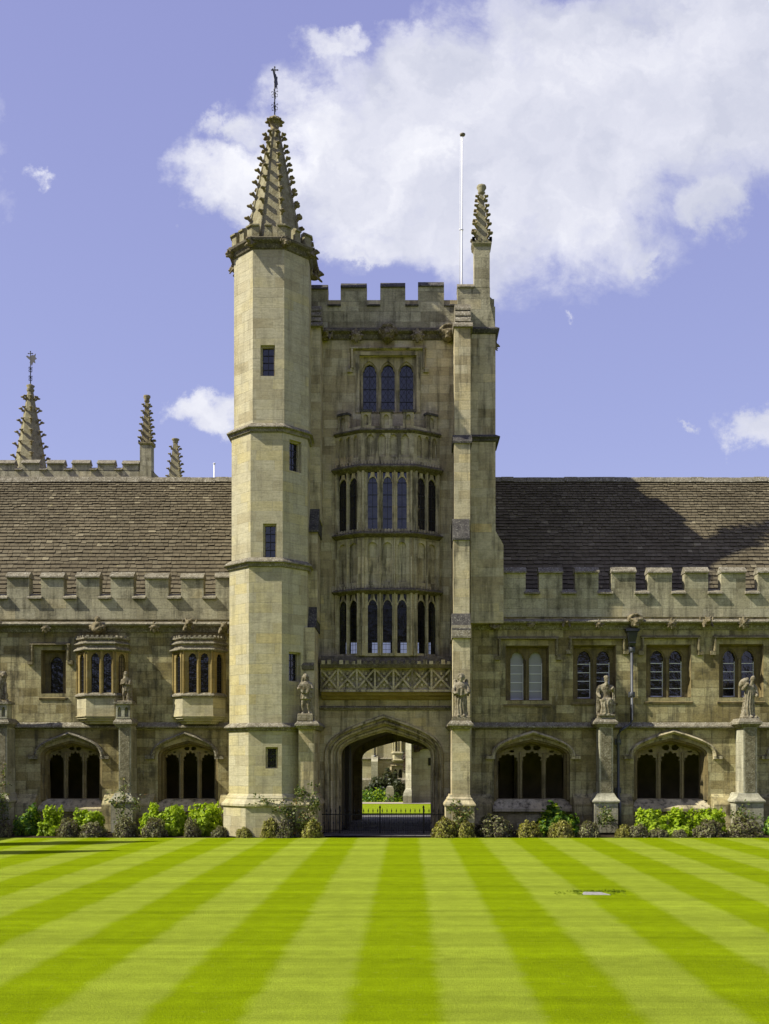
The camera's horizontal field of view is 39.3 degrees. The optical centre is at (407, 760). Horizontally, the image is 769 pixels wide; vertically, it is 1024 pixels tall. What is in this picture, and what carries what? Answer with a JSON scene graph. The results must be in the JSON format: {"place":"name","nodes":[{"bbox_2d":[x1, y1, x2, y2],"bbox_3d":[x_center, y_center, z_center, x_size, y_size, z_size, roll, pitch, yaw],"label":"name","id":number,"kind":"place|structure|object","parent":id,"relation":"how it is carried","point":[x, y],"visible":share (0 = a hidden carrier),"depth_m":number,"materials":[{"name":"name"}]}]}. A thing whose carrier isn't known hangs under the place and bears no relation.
{"place":"outdoors","nodes":[
{"label":"outdoors","id":0,"kind":"place"},
{"bbox_2d":[0,384,157,477],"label":"tower","id":1,"kind":"structure","parent":0,"point":[30,460],"depth_m":74.92,"materials":[{"name":"stone"}]},
{"bbox_2d":[26,351,36,383],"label":"weather vane","id":2,"kind":"object","parent":1,"relation":"on","point":[32,358],"visible":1,"depth_m":77.97,"materials":[{"name":"black metal"}]},
{"bbox_2d":[165,438,184,476],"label":"pinnacle","id":3,"kind":"object","parent":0,"point":[175,468],"visible":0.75,"depth_m":85.68,"materials":[{"name":"stone"}]},
{"bbox_2d":[323,815,432,835],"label":"paving","id":4,"kind":"structure","parent":0,"point":[386,833],"depth_m":40.58,"materials":[{"name":"grey stone"}]},
{"bbox_2d":[221,115,502,836],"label":"gate tower","id":5,"kind":"structure","parent":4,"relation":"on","point":[363,438],"depth_m":37.38,"materials":[{"name":"stone"}]},
{"bbox_2d":[261,347,274,375],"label":"turret window","id":6,"kind":"structure","parent":5,"relation":"in","point":[267,353],"depth_m":35.62,"materials":[{"name":"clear glass"}]},
{"bbox_2d":[264,524,275,556],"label":"turret window","id":7,"kind":"structure","parent":5,"relation":"in","point":[269,529],"depth_m":35.60,"materials":[{"name":"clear glass"}]},
{"bbox_2d":[266,747,277,767],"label":"turret window","id":8,"kind":"structure","parent":5,"relation":"in","point":[270,751],"depth_m":35.55,"materials":[{"name":"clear glass"}]},
{"bbox_2d":[271,66,277,114],"bbox_3d":[-4.503,-22.782,36.699,0.240,1.815,0.589,0,0,28],"label":"weather vane","id":9,"kind":"object","parent":5,"relation":"attached to","point":[275,81],"visible":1,"depth_m":36.64,"materials":[{"name":"black metal"}]},
{"bbox_2d":[248,782,320,836],"bbox_3d":[-3.985,1.579,35.231,2.408,1.839,0.821,0,0,-3],"label":"climbing rose","id":10,"kind":"object","parent":5,"relation":"attached to","point":[289,813],"visible":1,"depth_m":35.17,"materials":[{"name":"green plant"}]},
{"bbox_2d":[289,652,297,681],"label":"turret window","id":11,"kind":"structure","parent":5,"relation":"in","point":[293,657],"depth_m":35.98,"materials":[{"name":"black glass"}]},
{"bbox_2d":[289,441,298,471],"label":"turret window","id":12,"kind":"structure","parent":5,"relation":"in","point":[293,446],"depth_m":35.98,"materials":[{"name":"black glass"}]},
{"bbox_2d":[297,673,313,720],"bbox_3d":[-3.374,-2.114,35.545,0.576,1.568,0.430,0,0,0],"label":"statue","id":13,"kind":"object","parent":5,"relation":"on","point":[305,685],"visible":1,"depth_m":35.47,"materials":[{"name":"stone"}]},
{"bbox_2d":[345,745,350,827],"bbox_3d":[-2.205,0.920,39.900,0.150,3.040,1.800,0,0,0],"label":"oak door","id":14,"kind":"structure","parent":5,"relation":"in","point":[347,749],"depth_m":39.00,"materials":[{"name":"brown wood"}]},
{"bbox_2d":[355,352,419,412],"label":"window","id":15,"kind":"structure","parent":5,"relation":"in","point":[393,383],"depth_m":38.22,"materials":[{"name":"stone"}]},
{"bbox_2d":[331,429,443,655],"bbox_3d":[-0.707,-7.612,37.646,3.960,7.918,1.013,0,0,0],"label":"oriel window","id":16,"kind":"structure","parent":5,"relation":"in","point":[387,537],"depth_m":37.46,"materials":[{"name":"stone"}]},
{"bbox_2d":[452,673,470,720],"bbox_3d":[1.789,-2.134,35.777,0.649,1.593,0.447,0,0,0],"label":"statue","id":17,"kind":"object","parent":5,"relation":"on","point":[461,691],"visible":1,"depth_m":35.68,"materials":[{"name":"stone"}]},
{"bbox_2d":[459,133,464,283],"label":"flagpole","id":18,"kind":"object","parent":5,"relation":"on","point":[462,135],"visible":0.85,"depth_m":40.97,"materials":[{"name":"white metal"}]},
{"bbox_2d":[446,798,478,827],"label":"climbing rose","id":19,"kind":"object","parent":5,"relation":"attached to","point":[463,814],"visible":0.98,"depth_m":35.35,"materials":[{"name":"green plant"}]},
{"bbox_2d":[322,805,443,832],"bbox_3d":[-0.949,2.015,37.100,4.392,0.970,0.069,0,0,0],"label":"iron railing","id":20,"kind":"object","parent":4,"relation":"on","point":[380,830],"visible":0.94,"depth_m":37.09,"materials":[{"name":"black metal"}]},
{"bbox_2d":[362,741,405,792],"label":"court building","id":21,"kind":"structure","parent":0,"point":[376,761],"depth_m":72.00,"materials":[{"name":"beige stone"}]},
{"bbox_2d":[0,838,768,1023],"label":"lawn","id":22,"kind":"structure","parent":0,"point":[295,931],"depth_m":15.76,"materials":[{"name":"green plant"}]},
{"bbox_2d":[582,892,609,894],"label":"cover slab","id":23,"kind":"structure","parent":22,"relation":"on","point":[592,893],"depth_m":20.20,"materials":[{"name":"grey stone"}]},
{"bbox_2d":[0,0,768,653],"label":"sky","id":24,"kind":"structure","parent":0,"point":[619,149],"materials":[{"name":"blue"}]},
{"bbox_2d":[362,800,430,813],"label":"court lawn","id":25,"kind":"structure","parent":0,"point":[393,807],"depth_m":57.03,"materials":[{"name":"green plant"}]},
{"bbox_2d":[362,786,402,801],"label":"border plants","id":26,"kind":"object","parent":25,"relation":"on","point":[380,796],"visible":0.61,"depth_m":66.04,"materials":[{"name":"green plant"}]},
{"bbox_2d":[364,767,404,797],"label":"shrub","id":27,"kind":"object","parent":25,"relation":"on","point":[383,782],"visible":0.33,"depth_m":69.00,"materials":[{"name":"green plant"}]},
{"bbox_2d":[386,786,393,801],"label":"standing stone","id":28,"kind":"object","parent":25,"relation":"on","point":[390,790],"visible":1,"depth_m":66.01,"materials":[{"name":"beige stone"}]},
{"bbox_2d":[384,779,405,800],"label":"shrub","id":29,"kind":"object","parent":25,"relation":"on","point":[399,787],"visible":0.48,"depth_m":67.56,"materials":[{"name":"green plant"}]},
{"bbox_2d":[403,743,430,802],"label":"court building","id":30,"kind":"structure","parent":25,"relation":"on","point":[418,779],"depth_m":65.10,"materials":[{"name":"beige stone"}]},
{"bbox_2d":[403,745,425,769],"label":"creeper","id":31,"kind":"object","parent":30,"relation":"attached to","point":[417,748],"visible":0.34,"depth_m":64.92,"materials":[{"name":"green plant"}]},
{"bbox_2d":[362,802,430,803],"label":"court path","id":32,"kind":"structure","parent":0,"point":[395,803],"depth_m":63.24,"materials":[{"name":"grey stone"}]},
{"bbox_2d":[554,889,625,894],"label":"grass","id":33,"kind":"structure","parent":0,"point":[607,891],"depth_m":20.50,"materials":[{"name":"green plant"}]},
{"label":"ground","id":34,"kind":"structure","parent":0,"visible":0},
{"bbox_2d":[0,477,231,832],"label":"cloister range","id":35,"kind":"structure","parent":34,"relation":"on","point":[106,583],"depth_m":38.30,"materials":[{"name":"stone"}]},
{"bbox_2d":[0,671,11,701],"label":"statue","id":36,"kind":"object","parent":35,"relation":"on","point":[3,687],"visible":1,"depth_m":37.64,"materials":[{"name":"stone"}]},
{"bbox_2d":[0,763,11,821],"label":"climbing rose","id":37,"kind":"object","parent":35,"relation":"attached to","point":[2,810],"visible":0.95,"depth_m":37.11,"materials":[{"name":"green plant"}]},
{"bbox_2d":[27,643,73,699],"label":"window","id":38,"kind":"structure","parent":35,"relation":"in","point":[53,662],"depth_m":38.57,"materials":[{"name":"beige glass"}]},
{"bbox_2d":[28,731,108,811],"bbox_3d":[-12.042,0.369,38.515,2.850,2.846,0.770,0,0,0],"label":"cloister window","id":39,"kind":"structure","parent":35,"relation":"in","point":[69,804],"depth_m":38.42,"materials":[{"name":"stone"}]},
{"bbox_2d":[73,635,130,723],"bbox_3d":[-10.859,-2.860,38.053,2.041,3.110,0.885,0,0,0],"label":"oriel window","id":40,"kind":"structure","parent":35,"relation":"in","point":[101,661],"depth_m":37.77,"materials":[{"name":"stone"}]},
{"bbox_2d":[104,777,144,822],"bbox_3d":[-9.759,1.503,37.146,1.208,1.908,0.854,0,0,22],"label":"climbing rose","id":41,"kind":"object","parent":35,"relation":"attached to","point":[116,804],"visible":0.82,"depth_m":37.09,"materials":[{"name":"green plant"}]},
{"bbox_2d":[117,671,134,701],"bbox_3d":[-9.885,-2.608,37.750,0.520,1.101,0.440,0,0,0],"label":"statue","id":42,"kind":"object","parent":35,"relation":"on","point":[126,683],"visible":0.99,"depth_m":37.68,"materials":[{"name":"stone"}]},
{"bbox_2d":[145,732,223,811],"bbox_3d":[-7.927,0.369,38.515,2.779,2.846,0.770,0,0,0],"label":"cloister window","id":43,"kind":"structure","parent":35,"relation":"in","point":[164,802],"depth_m":38.50,"materials":[{"name":"stone"}]},
{"bbox_2d":[169,635,227,723],"bbox_3d":[-7.414,-2.860,38.049,2.096,3.110,0.878,0,0,0],"label":"oriel window","id":44,"kind":"structure","parent":35,"relation":"in","point":[198,695],"depth_m":37.80,"materials":[{"name":"stone"}]},
{"bbox_2d":[1,832,768,837],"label":"flower bed","id":45,"kind":"object","parent":34,"relation":"on","point":[602,835],"depth_m":35.83,"materials":[{"name":"soil"}]},
{"bbox_2d":[0,820,12,837],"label":"shrub","id":46,"kind":"object","parent":45,"relation":"on","point":[5,830],"visible":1,"depth_m":35.89,"materials":[{"name":"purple plant"}]},
{"bbox_2d":[12,802,42,835],"bbox_3d":[-13.070,2.020,37.137,1.126,1.191,1.182,0,0,-21],"label":"shrub","id":47,"kind":"object","parent":45,"relation":"on","point":[25,824],"visible":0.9,"depth_m":36.86,"materials":[{"name":"green plant"}]},
{"bbox_2d":[36,804,63,835],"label":"shrub","id":48,"kind":"object","parent":45,"relation":"on","point":[49,824],"visible":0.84,"depth_m":36.74,"materials":[{"name":"green plant"}]},
{"bbox_2d":[55,817,81,837],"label":"shrub","id":49,"kind":"object","parent":45,"relation":"on","point":[68,829],"visible":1,"depth_m":35.80,"materials":[{"name":"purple plant"}]},
{"bbox_2d":[73,807,104,832],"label":"shrub","id":50,"kind":"object","parent":45,"relation":"on","point":[86,816],"visible":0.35,"depth_m":36.59,"materials":[{"name":"green plant"}]},
{"bbox_2d":[76,821,107,837],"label":"shrub","id":51,"kind":"object","parent":45,"relation":"on","point":[93,830],"visible":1,"depth_m":35.72,"materials":[{"name":"green plant"}]},
{"bbox_2d":[112,814,140,837],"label":"shrub","id":52,"kind":"object","parent":45,"relation":"on","point":[125,827],"visible":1,"depth_m":35.90,"materials":[{"name":"green plant"}]},
{"bbox_2d":[138,802,158,833],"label":"shrub","id":53,"kind":"object","parent":45,"relation":"on","point":[153,810],"visible":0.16,"depth_m":36.84,"materials":[{"name":"green plant"}]},
{"bbox_2d":[141,816,168,837],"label":"shrub","id":54,"kind":"object","parent":45,"relation":"on","point":[153,827],"visible":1,"depth_m":35.79,"materials":[{"name":"green plant"}]},
{"bbox_2d":[156,804,187,835],"bbox_3d":[-7.966,2.032,36.807,1.402,1.187,1.095,0,0,-30],"label":"shrub","id":55,"kind":"object","parent":45,"relation":"on","point":[174,817],"visible":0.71,"depth_m":36.47,"materials":[{"name":"green plant"}]},
{"bbox_2d":[183,816,201,837],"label":"shrub","id":56,"kind":"object","parent":45,"relation":"on","point":[191,829],"visible":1,"depth_m":35.90,"materials":[{"name":"green plant"}]},
{"bbox_2d":[188,801,222,835],"bbox_3d":[-6.928,1.990,36.951,1.364,1.283,1.745,0,0,3],"label":"shrub","id":57,"kind":"object","parent":45,"relation":"on","point":[209,819],"visible":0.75,"depth_m":36.55,"materials":[{"name":"green plant"}]},
{"bbox_2d":[211,825,229,837],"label":"shrub","id":58,"kind":"object","parent":45,"relation":"on","point":[217,833],"visible":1,"depth_m":35.77,"materials":[{"name":"green plant"}]},
{"bbox_2d":[235,826,252,837],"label":"shrub","id":59,"kind":"object","parent":45,"relation":"on","point":[243,832],"visible":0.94,"depth_m":34.95,"materials":[{"name":"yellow plant"}]},
{"bbox_2d":[259,817,278,837],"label":"shrub","id":60,"kind":"object","parent":45,"relation":"on","point":[269,827],"visible":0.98,"depth_m":34.88,"materials":[{"name":"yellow plant"}]},
{"bbox_2d":[275,817,293,837],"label":"shrub","id":61,"kind":"object","parent":45,"relation":"on","point":[285,830],"visible":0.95,"depth_m":34.88,"materials":[{"name":"green plant"}]},
{"bbox_2d":[299,817,324,837],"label":"shrub","id":62,"kind":"object","parent":45,"relation":"on","point":[312,828],"visible":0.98,"depth_m":34.98,"materials":[{"name":"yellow plant"}]},
{"bbox_2d":[430,816,458,837],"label":"shrub","id":63,"kind":"object","parent":45,"relation":"on","point":[445,827],"visible":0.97,"depth_m":35.05,"materials":[{"name":"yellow plant"}]},
{"bbox_2d":[456,818,475,837],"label":"shrub","id":64,"kind":"object","parent":45,"relation":"on","point":[463,830],"visible":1,"depth_m":35.07,"materials":[{"name":"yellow plant"}]},
{"bbox_2d":[474,813,514,837],"bbox_3d":[2.813,2.154,35.937,1.372,0.856,1.391,0,0,38],"label":"shrub","id":65,"kind":"object","parent":45,"relation":"on","point":[494,827],"visible":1,"depth_m":35.60,"materials":[{"name":"green plant"}]},
{"bbox_2d":[515,819,542,837],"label":"shrub","id":66,"kind":"object","parent":45,"relation":"on","point":[530,829],"visible":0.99,"depth_m":35.68,"materials":[{"name":"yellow plant"}]},
{"bbox_2d":[535,800,579,836],"bbox_3d":[5.162,1.978,36.998,1.717,1.286,1.899,0,0,2],"label":"shrub","id":67,"kind":"object","parent":45,"relation":"on","point":[552,813],"visible":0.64,"depth_m":36.60,"materials":[{"name":"green plant"}]},
{"bbox_2d":[547,820,574,837],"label":"shrub","id":68,"kind":"object","parent":45,"relation":"on","point":[561,829],"visible":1,"depth_m":35.59,"materials":[{"name":"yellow plant"}]},
{"bbox_2d":[577,820,600,837],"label":"shrub","id":69,"kind":"object","parent":45,"relation":"on","point":[588,829],"visible":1,"depth_m":35.67,"materials":[{"name":"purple plant"}]},
{"bbox_2d":[595,804,617,834],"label":"climbing rose","id":70,"kind":"object","parent":45,"relation":"on","point":[605,817],"visible":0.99,"depth_m":37.09,"materials":[{"name":"green plant"}]},
{"bbox_2d":[615,824,631,837],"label":"shrub","id":71,"kind":"object","parent":45,"relation":"on","point":[623,831],"visible":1,"depth_m":35.66,"materials":[{"name":"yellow plant"}]},
{"bbox_2d":[628,823,650,837],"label":"shrub","id":72,"kind":"object","parent":45,"relation":"on","point":[638,831],"visible":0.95,"depth_m":35.59,"materials":[{"name":"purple plant"}]},
{"bbox_2d":[634,807,669,831],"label":"shrub","id":73,"kind":"object","parent":45,"relation":"on","point":[651,819],"visible":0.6,"depth_m":36.60,"materials":[{"name":"green plant"}]},
{"bbox_2d":[648,827,668,837],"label":"shrub","id":74,"kind":"object","parent":45,"relation":"on","point":[660,833],"visible":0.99,"depth_m":35.59,"materials":[{"name":"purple plant"}]},
{"bbox_2d":[671,829,688,837],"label":"shrub","id":75,"kind":"object","parent":45,"relation":"on","point":[679,833],"visible":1,"depth_m":35.65,"materials":[{"name":"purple plant"}]},
{"bbox_2d":[667,807,698,836],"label":"shrub","id":76,"kind":"object","parent":45,"relation":"on","point":[678,821],"visible":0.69,"depth_m":36.53,"materials":[{"name":"green plant"}]},
{"bbox_2d":[692,818,727,837],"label":"shrub","id":77,"kind":"object","parent":45,"relation":"on","point":[710,829],"visible":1,"depth_m":35.60,"materials":[{"name":"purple plant"}]},
{"bbox_2d":[693,806,727,835],"bbox_3d":[10.392,2.078,36.938,1.231,1.081,1.576,0,0,21],"label":"shrub","id":78,"kind":"object","parent":45,"relation":"on","point":[714,814],"visible":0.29,"depth_m":36.66,"materials":[{"name":"green plant"}]},
{"bbox_2d":[725,815,764,837],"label":"shrub","id":79,"kind":"object","parent":45,"relation":"on","point":[745,828],"visible":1,"depth_m":35.52,"materials":[{"name":"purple plant"}]},
{"bbox_2d":[730,799,764,822],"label":"climbing rose","id":80,"kind":"object","parent":45,"relation":"on","point":[739,812],"visible":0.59,"depth_m":36.97,"materials":[{"name":"green plant"}]},
{"bbox_2d":[762,816,768,834],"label":"shrub","id":81,"kind":"object","parent":45,"relation":"on","point":[766,828],"visible":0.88,"depth_m":36.81,"materials":[{"name":"green plant"}]},
{"bbox_2d":[471,477,768,832],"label":"cloister range","id":82,"kind":"structure","parent":34,"relation":"on","point":[675,570],"depth_m":38.30,"materials":[{"name":"stone"}]},
{"bbox_2d":[495,637,561,706],"bbox_3d":[4.293,-3.179,38.475,2.353,2.512,0.650,0,0,0],"label":"window","id":83,"kind":"structure","parent":82,"relation":"in","point":[526,666],"depth_m":38.61,"materials":[{"name":"beige glass"}]},
{"bbox_2d":[486,731,580,811],"bbox_3d":[4.471,0.351,38.515,3.349,2.882,0.770,0,0,0],"label":"cloister window","id":84,"kind":"structure","parent":82,"relation":"in","point":[519,804],"depth_m":38.41,"materials":[{"name":"stone"}]},
{"bbox_2d":[566,637,628,705],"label":"window","id":85,"kind":"structure","parent":82,"relation":"in","point":[591,663],"depth_m":38.61,"materials":[{"name":"beige glass"}]},
{"bbox_2d":[595,675,615,718],"bbox_3d":[6.963,-2.252,37.801,0.684,1.517,0.619,0,0,0],"label":"statue","id":86,"kind":"object","parent":82,"relation":"on","point":[605,704],"visible":1,"depth_m":37.71,"materials":[{"name":"stone"}]},
{"bbox_2d":[615,628,639,826],"bbox_3d":[7.805,-1.116,38.092,0.864,7.134,0.484,0,0,-13],"label":"drainpipe","id":87,"kind":"object","parent":82,"relation":"attached to","point":[631,633],"visible":0.99,"depth_m":38.10,"materials":[{"name":"grey metal"}]},
{"bbox_2d":[638,636,703,703],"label":"window","id":88,"kind":"structure","parent":82,"relation":"in","point":[668,666],"depth_m":38.59,"materials":[{"name":"clear glass"}]},
{"bbox_2d":[624,730,722,811],"bbox_3d":[9.459,0.333,38.515,3.492,2.918,0.770,0,0,0],"label":"cloister window","id":89,"kind":"structure","parent":82,"relation":"in","point":[665,804],"depth_m":38.45,"materials":[{"name":"stone"}]},
{"bbox_2d":[710,636,768,703],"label":"window","id":90,"kind":"structure","parent":82,"relation":"in","point":[737,662],"depth_m":38.57,"materials":[{"name":"clear glass"}]},
{"bbox_2d":[739,676,759,717],"bbox_3d":[11.952,-2.211,37.652,0.671,1.553,0.493,0,0,0],"label":"statue","id":91,"kind":"object","parent":82,"relation":"on","point":[750,690],"visible":0.96,"depth_m":37.58,"materials":[{"name":"stone"}]},
{"bbox_2d":[761,748,768,758],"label":"cloister window","id":92,"kind":"structure","parent":82,"relation":"in","point":[767,753],"depth_m":38.18,"materials":[{"name":"stone"}]}
]}

